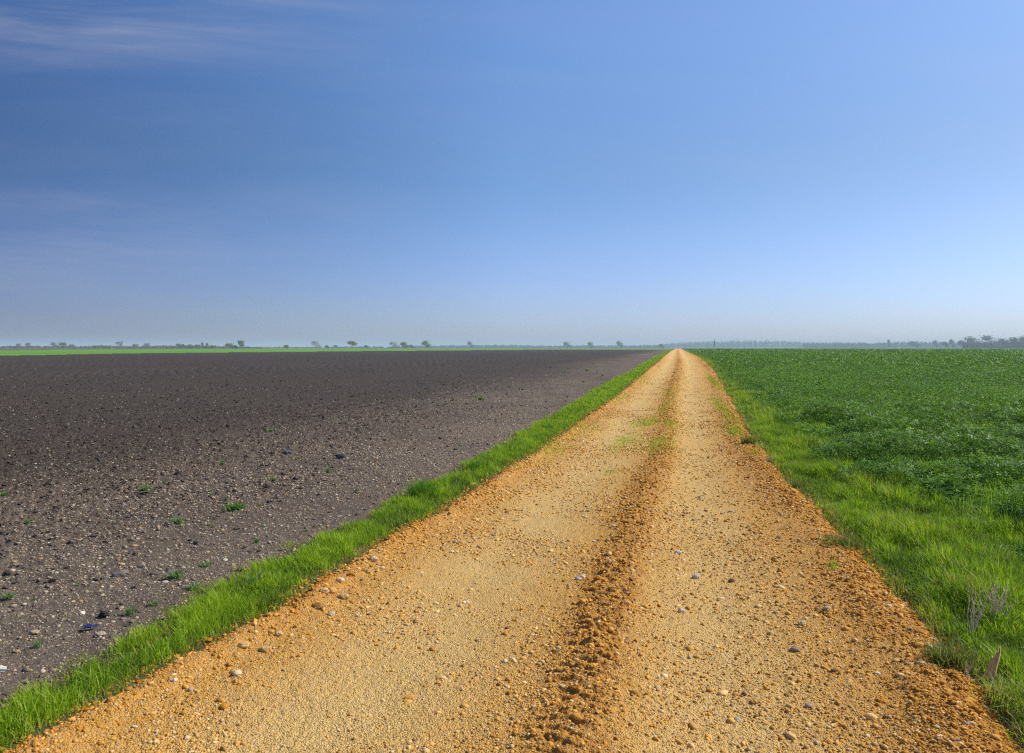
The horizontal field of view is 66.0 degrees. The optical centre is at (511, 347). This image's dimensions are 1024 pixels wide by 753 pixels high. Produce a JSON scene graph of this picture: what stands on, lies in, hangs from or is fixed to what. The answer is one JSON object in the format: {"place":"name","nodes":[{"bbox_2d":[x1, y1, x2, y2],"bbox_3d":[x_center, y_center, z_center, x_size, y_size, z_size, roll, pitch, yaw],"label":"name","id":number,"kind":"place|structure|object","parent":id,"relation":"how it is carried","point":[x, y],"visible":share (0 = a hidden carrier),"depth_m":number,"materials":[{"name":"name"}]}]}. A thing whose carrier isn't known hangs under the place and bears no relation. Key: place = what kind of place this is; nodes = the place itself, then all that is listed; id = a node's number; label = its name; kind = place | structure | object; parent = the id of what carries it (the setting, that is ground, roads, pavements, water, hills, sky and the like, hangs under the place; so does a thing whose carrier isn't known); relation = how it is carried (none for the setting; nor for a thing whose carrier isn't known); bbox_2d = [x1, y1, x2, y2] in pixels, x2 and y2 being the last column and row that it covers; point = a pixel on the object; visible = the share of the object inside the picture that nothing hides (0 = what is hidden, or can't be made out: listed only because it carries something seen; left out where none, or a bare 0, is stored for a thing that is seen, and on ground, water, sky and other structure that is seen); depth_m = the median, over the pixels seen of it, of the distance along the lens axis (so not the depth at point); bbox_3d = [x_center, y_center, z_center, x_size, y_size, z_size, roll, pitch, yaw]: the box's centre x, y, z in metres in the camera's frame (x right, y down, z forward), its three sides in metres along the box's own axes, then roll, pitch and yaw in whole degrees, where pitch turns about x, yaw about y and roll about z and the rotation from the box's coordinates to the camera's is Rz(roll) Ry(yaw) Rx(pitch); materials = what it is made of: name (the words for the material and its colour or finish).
{"place":"outdoors","nodes":[
{"label":"outdoors","id":0,"kind":"place"},
{"bbox_2d":[0,349,670,355],"bbox_3d":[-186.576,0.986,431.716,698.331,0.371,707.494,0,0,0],"label":"green field","id":1,"kind":"structure","parent":0,"point":[53,352],"depth_m":269.92,"materials":[{"name":"green plant"}]},
{"bbox_2d":[347,341,356,345],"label":"tree","id":2,"kind":"object","parent":1,"relation":"on","point":[352,343],"visible":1,"depth_m":738.79,"materials":[{"name":"green plant"}]},
{"bbox_2d":[400,342,407,347],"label":"tree","id":3,"kind":"object","parent":1,"relation":"on","point":[403,344],"visible":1,"depth_m":778.52,"materials":[{"name":"green plant"}]},
{"bbox_2d":[421,340,431,347],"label":"tree","id":4,"kind":"object","parent":1,"relation":"on","point":[425,343],"visible":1,"depth_m":779.36,"materials":[{"name":"green plant"}]},
{"bbox_2d":[0,350,671,752],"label":"ploughed field","id":5,"kind":"structure","parent":0,"point":[395,364],"depth_m":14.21,"materials":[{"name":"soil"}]},
{"bbox_2d":[0,665,6,672],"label":"stone","id":6,"kind":"object","parent":5,"relation":"on","point":[3,668],"visible":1,"depth_m":4.00,"materials":[{"name":"white stone"}]},
{"bbox_2d":[0,591,15,599],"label":"weed","id":7,"kind":"object","parent":5,"relation":"on","point":[9,595],"visible":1,"depth_m":5.14,"materials":[{"name":"green plant"}]},
{"bbox_2d":[28,629,39,634],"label":"stone","id":8,"kind":"object","parent":5,"relation":"on","point":[33,632],"visible":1,"depth_m":4.53,"materials":[{"name":"beige stone"}]},
{"bbox_2d":[32,639,43,648],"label":"weed","id":9,"kind":"object","parent":5,"relation":"on","point":[36,644],"visible":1,"depth_m":4.32,"materials":[{"name":"green plant"}]},
{"bbox_2d":[82,624,97,628],"bbox_3d":[-2.460,1.624,4.588,0.081,0.021,0.053,0,0,0],"label":"plastic scrap","id":10,"kind":"object","parent":5,"relation":"on","point":[89,626],"visible":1,"depth_m":4.58,"materials":[{"name":"blue plastic"}]},
{"bbox_2d":[96,631,105,635],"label":"stone","id":11,"kind":"object","parent":5,"relation":"on","point":[100,633],"visible":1,"depth_m":4.49,"materials":[{"name":"grey stone"}]},
{"bbox_2d":[98,611,109,617],"bbox_3d":[-2.487,1.632,4.804,0.064,0.050,0.047,0,0,0],"label":"clod","id":12,"kind":"object","parent":5,"relation":"on","point":[103,614],"visible":1,"depth_m":4.79,"materials":[{"name":"black soil"}]},
{"bbox_2d":[112,570,129,576],"bbox_3d":[-2.812,1.625,5.662,0.117,0.054,0.050,0,0,-28],"label":"stone","id":13,"kind":"object","parent":5,"relation":"on","point":[121,573],"visible":1,"depth_m":5.64,"materials":[{"name":"grey stone"}]},
{"bbox_2d":[123,604,137,615],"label":"weed","id":14,"kind":"object","parent":5,"relation":"on","point":[129,611],"visible":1,"depth_m":4.84,"materials":[{"name":"green plant"}]},
{"bbox_2d":[137,563,145,567],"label":"stone","id":15,"kind":"object","parent":5,"relation":"on","point":[140,565],"visible":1,"depth_m":5.84,"materials":[{"name":"grey stone"}]},
{"bbox_2d":[137,485,153,490],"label":"weed","id":16,"kind":"object","parent":5,"relation":"on","point":[143,488],"visible":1,"depth_m":9.03,"materials":[{"name":"green plant"}]},
{"bbox_2d":[148,599,158,606],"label":"weed","id":17,"kind":"object","parent":5,"relation":"on","point":[153,603],"visible":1,"depth_m":5.01,"materials":[{"name":"green plant"}]},
{"bbox_2d":[165,568,185,580],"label":"weed","id":18,"kind":"object","parent":5,"relation":"on","point":[177,574],"visible":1,"depth_m":5.57,"materials":[{"name":"green plant"}]},
{"bbox_2d":[167,516,184,523],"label":"weed","id":19,"kind":"object","parent":5,"relation":"on","point":[178,520],"visible":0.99,"depth_m":7.30,"materials":[{"name":"green plant"}]},
{"bbox_2d":[184,582,200,590],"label":"weed","id":20,"kind":"object","parent":5,"relation":"on","point":[192,587],"visible":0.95,"depth_m":5.36,"materials":[{"name":"green plant"}]},
{"bbox_2d":[198,561,211,566],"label":"weed","id":21,"kind":"object","parent":5,"relation":"on","point":[206,564],"visible":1,"depth_m":5.92,"materials":[{"name":"green plant"}]},
{"bbox_2d":[221,502,247,510],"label":"weed","id":22,"kind":"object","parent":5,"relation":"on","point":[235,506],"visible":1,"depth_m":7.98,"materials":[{"name":"green plant"}]},
{"bbox_2d":[283,450,292,453],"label":"stone","id":23,"kind":"object","parent":5,"relation":"on","point":[287,452],"visible":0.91,"depth_m":12.15,"materials":[{"name":"grey stone"}]},
{"bbox_2d":[0,363,607,695],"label":"soil clods","id":24,"kind":"object","parent":5,"relation":"on","point":[36,536],"visible":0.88,"depth_m":11.88,"materials":[{"name":"brown soil"}]},
{"bbox_2d":[0,364,632,708],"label":"field pebbles","id":25,"kind":"object","parent":5,"relation":"on","point":[26,669],"visible":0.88,"depth_m":8.28,"materials":[{"name":"stone"}]},
{"bbox_2d":[336,454,345,458],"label":"clod","id":26,"kind":"object","parent":5,"relation":"on","point":[339,456],"visible":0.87,"depth_m":11.71,"materials":[{"name":"grey soil"}]},
{"bbox_2d":[0,349,1023,751],"bbox_3d":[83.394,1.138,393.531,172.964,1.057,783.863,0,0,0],"label":"verge ground","id":27,"kind":"structure","parent":0,"point":[406,525],"depth_m":4.68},
{"bbox_2d":[235,568,264,590],"bbox_3d":[-1.771,1.576,5.323,0.197,0.134,0.334,0,0,24],"label":"broad leaf tuft","id":28,"kind":"object","parent":27,"relation":"on","point":[257,576],"visible":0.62,"depth_m":5.34,"materials":[{"name":"green plant"}]},
{"bbox_2d":[404,477,438,497],"bbox_3d":[-0.985,1.527,8.702,0.519,0.227,0.494,0,0,0],"label":"grass tuft","id":29,"kind":"object","parent":27,"relation":"on","point":[423,487],"visible":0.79,"depth_m":8.64,"materials":[{"name":"green plant"}]},
{"bbox_2d":[465,459,489,470],"bbox_3d":[-0.471,1.560,10.535,0.432,0.172,0.464,0,0,0],"label":"grass tuft","id":30,"kind":"object","parent":27,"relation":"on","point":[474,464],"visible":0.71,"depth_m":10.51,"materials":[{"name":"green plant"}]},
{"bbox_2d":[786,477,812,488],"bbox_3d":[3.381,1.585,9.241,0.406,0.140,0.355,0,0,0],"label":"grass tuft","id":31,"kind":"object","parent":27,"relation":"on","point":[798,483],"visible":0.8,"depth_m":9.22,"materials":[{"name":"green plant"}]},
{"bbox_2d":[728,367,1023,537],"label":"wild grass","id":32,"kind":"structure","parent":27,"relation":"on","point":[955,499],"depth_m":10.44,"materials":[{"name":"green plant"}]},
{"bbox_2d":[967,585,992,633],"bbox_3d":[2.655,1.482,4.478,0.134,0.292,0.137,0,0,24],"label":"dry plant","id":33,"kind":"object","parent":27,"relation":"on","point":[974,615],"visible":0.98,"depth_m":4.46,"materials":[{"name":"grey plant"}]},
{"bbox_2d":[983,647,1000,678],"bbox_3d":[2.357,1.544,3.869,0.087,0.151,0.046,0,0,0],"label":"broken wood","id":34,"kind":"object","parent":27,"relation":"on","point":[994,661],"visible":0.95,"depth_m":3.86,"materials":[{"name":"brown wood"}]},
{"bbox_2d":[983,580,1018,624],"bbox_3d":[2.847,1.501,4.625,0.176,0.264,0.168,0,0,0],"label":"dry plant","id":35,"kind":"object","parent":27,"relation":"on","point":[995,604],"visible":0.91,"depth_m":4.60,"materials":[{"name":"grey plant"}]},
{"bbox_2d":[0,348,1023,350],"bbox_3d":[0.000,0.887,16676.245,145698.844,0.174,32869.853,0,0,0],"label":"land","id":36,"kind":"structure","parent":0,"point":[10,349],"depth_m":839.90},
{"bbox_2d":[58,342,66,348],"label":"tree","id":37,"kind":"object","parent":36,"relation":"on","point":[63,344],"visible":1,"depth_m":819.08,"materials":[{"name":"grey plant"}]},
{"bbox_2d":[91,345,113,348],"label":"hedgerow","id":38,"kind":"object","parent":36,"relation":"on","point":[100,347],"visible":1,"depth_m":823.83,"materials":[{"name":"grey plant"}]},
{"bbox_2d":[0,345,260,347],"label":"hedgerow","id":39,"kind":"object","parent":36,"relation":"on","point":[36,346],"visible":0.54,"depth_m":962.54,"materials":[{"name":"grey plant"}]},
{"bbox_2d":[150,345,177,347],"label":"hedgerow","id":40,"kind":"object","parent":36,"relation":"on","point":[165,346],"visible":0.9,"depth_m":906.09,"materials":[{"name":"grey plant"}]},
{"bbox_2d":[225,343,233,348],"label":"tree","id":41,"kind":"object","parent":36,"relation":"on","point":[229,345],"visible":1,"depth_m":719.02,"materials":[{"name":"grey plant"}]},
{"bbox_2d":[237,340,244,347],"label":"tree","id":42,"kind":"object","parent":36,"relation":"on","point":[241,343],"visible":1,"depth_m":719.58,"materials":[{"name":"green plant"}]},
{"bbox_2d":[261,345,418,347],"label":"hedgerow","id":43,"kind":"object","parent":36,"relation":"on","point":[416,346],"visible":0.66,"depth_m":1567.68,"materials":[{"name":"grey plant"}]},
{"bbox_2d":[419,344,664,347],"bbox_3d":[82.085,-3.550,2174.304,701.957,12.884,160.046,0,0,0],"label":"woods","id":44,"kind":"object","parent":36,"relation":"on","point":[541,346],"visible":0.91,"depth_m":2146.11,"materials":[{"name":"grey plant"}]},
{"bbox_2d":[663,339,864,347],"bbox_3d":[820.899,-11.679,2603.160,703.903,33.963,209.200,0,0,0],"label":"woods","id":45,"kind":"object","parent":36,"relation":"on","point":[748,344],"visible":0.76,"depth_m":2559.93,"materials":[{"name":"grey plant"}]},
{"bbox_2d":[802,341,1021,347],"bbox_3d":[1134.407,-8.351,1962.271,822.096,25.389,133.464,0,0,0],"label":"woods","id":46,"kind":"object","parent":36,"relation":"on","point":[870,345],"visible":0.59,"depth_m":1936.92,"materials":[{"name":"grey plant"}]},
{"bbox_2d":[908,341,920,347],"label":"tree","id":47,"kind":"object","parent":36,"relation":"on","point":[914,344],"visible":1,"depth_m":1497.67,"materials":[{"name":"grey plant"}]},
{"bbox_2d":[949,339,955,347],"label":"tree","id":48,"kind":"object","parent":36,"relation":"on","point":[952,342],"visible":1,"depth_m":1299.31,"materials":[{"name":"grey plant"}]},
{"bbox_2d":[964,336,983,347],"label":"tree","id":49,"kind":"object","parent":36,"relation":"on","point":[971,339],"visible":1,"depth_m":1047.16,"materials":[{"name":"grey plant"}]},
{"bbox_2d":[979,334,1000,347],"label":"tree","id":50,"kind":"object","parent":36,"relation":"on","point":[988,338],"visible":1,"depth_m":1049.67,"materials":[{"name":"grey plant"}]},
{"bbox_2d":[962,341,1023,347],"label":"underwood","id":51,"kind":"object","parent":36,"relation":"on","point":[968,345],"visible":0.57,"depth_m":1101.86,"materials":[{"name":"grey plant"}]},
{"bbox_2d":[996,338,1011,347],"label":"tree","id":52,"kind":"object","parent":36,"relation":"on","point":[1004,342],"visible":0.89,"depth_m":1076.96,"materials":[{"name":"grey plant"}]},
{"bbox_2d":[1008,337,1023,347],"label":"tree","id":53,"kind":"object","parent":36,"relation":"on","point":[1015,340],"visible":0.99,"depth_m":1047.64,"materials":[{"name":"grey plant"}]},
{"bbox_2d":[0,0,1023,347],"label":"sky","id":54,"kind":"structure","parent":0,"point":[260,173],"materials":[{"name":"blue"}]},
{"bbox_2d":[8,349,1018,752],"bbox_3d":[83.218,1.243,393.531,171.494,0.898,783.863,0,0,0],"label":"road","id":55,"kind":"structure","parent":0,"point":[296,679],"depth_m":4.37,"materials":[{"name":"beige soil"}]},
{"bbox_2d":[238,641,248,647],"bbox_3d":[-1.459,1.617,4.278,0.063,0.040,0.042,0,0,0],"label":"stone","id":56,"kind":"object","parent":55,"relation":"on","point":[244,644],"visible":1,"depth_m":4.27,"materials":[{"name":"beige stone"}]},
{"bbox_2d":[258,645,271,651],"bbox_3d":[-1.347,1.642,4.294,0.070,0.039,0.052,0,0,0],"label":"stone","id":57,"kind":"object","parent":55,"relation":"on","point":[264,648],"visible":1,"depth_m":4.28,"materials":[{"name":"beige stone"}]},
{"bbox_2d":[274,631,282,635],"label":"stone","id":58,"kind":"object","parent":55,"relation":"on","point":[278,633],"visible":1,"depth_m":4.49,"materials":[{"name":"beige stone"}]},
{"bbox_2d":[312,602,324,608],"bbox_3d":[-1.212,1.618,4.931,0.074,0.046,0.064,0,0,31],"label":"stone","id":59,"kind":"object","parent":55,"relation":"on","point":[318,605],"visible":1,"depth_m":4.92,"materials":[{"name":"beige stone"}]},
{"bbox_2d":[319,587,329,593],"bbox_3d":[-1.232,1.596,5.164,0.070,0.049,0.044,0,0,0],"label":"stone","id":60,"kind":"object","parent":55,"relation":"on","point":[325,590],"visible":1,"depth_m":5.15,"materials":[{"name":"beige stone"}]},
{"bbox_2d":[328,587,336,593],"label":"stone","id":61,"kind":"object","parent":55,"relation":"on","point":[332,590],"visible":0.81,"depth_m":5.21,"materials":[{"name":"stone"}]},
{"bbox_2d":[337,577,344,581],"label":"stone","id":62,"kind":"object","parent":55,"relation":"on","point":[340,579],"visible":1,"depth_m":5.44,"materials":[{"name":"beige stone"}]},
{"bbox_2d":[337,593,348,599],"bbox_3d":[-1.104,1.628,5.147,0.084,0.046,0.050,0,0,0],"label":"stone","id":63,"kind":"object","parent":55,"relation":"on","point":[343,596],"visible":0.98,"depth_m":5.13,"materials":[{"name":"beige stone"}]},
{"bbox_2d":[368,555,377,561],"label":"stone","id":64,"kind":"object","parent":55,"relation":"on","point":[373,558],"visible":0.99,"depth_m":5.97,"materials":[{"name":"beige stone"}]},
{"bbox_2d":[0,358,1023,752],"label":"dirt crumbs","id":65,"kind":"object","parent":55,"relation":"on","point":[578,686],"visible":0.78,"depth_m":4.99,"materials":[{"name":"brown soil"}]},
{"bbox_2d":[692,574,699,578],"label":"stone","id":66,"kind":"object","parent":55,"relation":"on","point":[695,576],"visible":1,"depth_m":5.73,"materials":[{"name":"grey stone"}]},
{"bbox_2d":[738,434,759,444],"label":"grass tuft","id":67,"kind":"object","parent":55,"relation":"on","point":[746,440],"visible":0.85,"depth_m":13.09,"materials":[{"name":"green plant"}]},
{"bbox_2d":[790,645,800,651],"bbox_3d":[1.556,1.655,4.326,0.063,0.039,0.051,0,0,0],"label":"stone","id":68,"kind":"object","parent":55,"relation":"on","point":[794,648],"visible":1,"depth_m":4.31,"materials":[{"name":"grey stone"}]},
{"bbox_2d":[798,620,805,625],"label":"stone","id":69,"kind":"object","parent":55,"relation":"on","point":[800,623],"visible":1,"depth_m":4.71,"materials":[{"name":"beige stone"}]},
{"bbox_2d":[810,530,867,549],"bbox_3d":[2.682,1.562,6.410,0.438,0.118,0.416,0,0,0],"label":"grass tuft","id":70,"kind":"object","parent":55,"relation":"on","point":[842,541],"visible":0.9,"depth_m":6.40,"materials":[{"name":"green plant"}]},
{"bbox_2d":[918,636,995,674],"bbox_3d":[2.227,1.565,4.034,0.401,0.132,0.409,0,0,0],"label":"grass tuft","id":71,"kind":"object","parent":55,"relation":"on","point":[946,656],"visible":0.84,"depth_m":3.99,"materials":[{"name":"green plant"}]},
{"bbox_2d":[964,662,978,681],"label":"dry plant","id":72,"kind":"object","parent":55,"relation":"on","point":[967,671],"visible":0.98,"depth_m":3.86,"materials":[{"name":"plant"}]},
{"bbox_2d":[504,367,838,569],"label":"sparse grass","id":73,"kind":"structure","parent":0,"point":[729,414],"depth_m":15.73,"materials":[{"name":"green plant"}]},
{"bbox_2d":[685,350,1023,752],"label":"grass","id":74,"kind":"structure","parent":0,"point":[958,554],"depth_m":6.38,"materials":[{"name":"green plant"}]},
{"bbox_2d":[686,348,1023,557],"bbox_3d":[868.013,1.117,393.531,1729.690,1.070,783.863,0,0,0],"label":"crop field","id":75,"kind":"structure","parent":0,"point":[951,490],"depth_m":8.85,"materials":[{"name":"green plant"}]}
]}

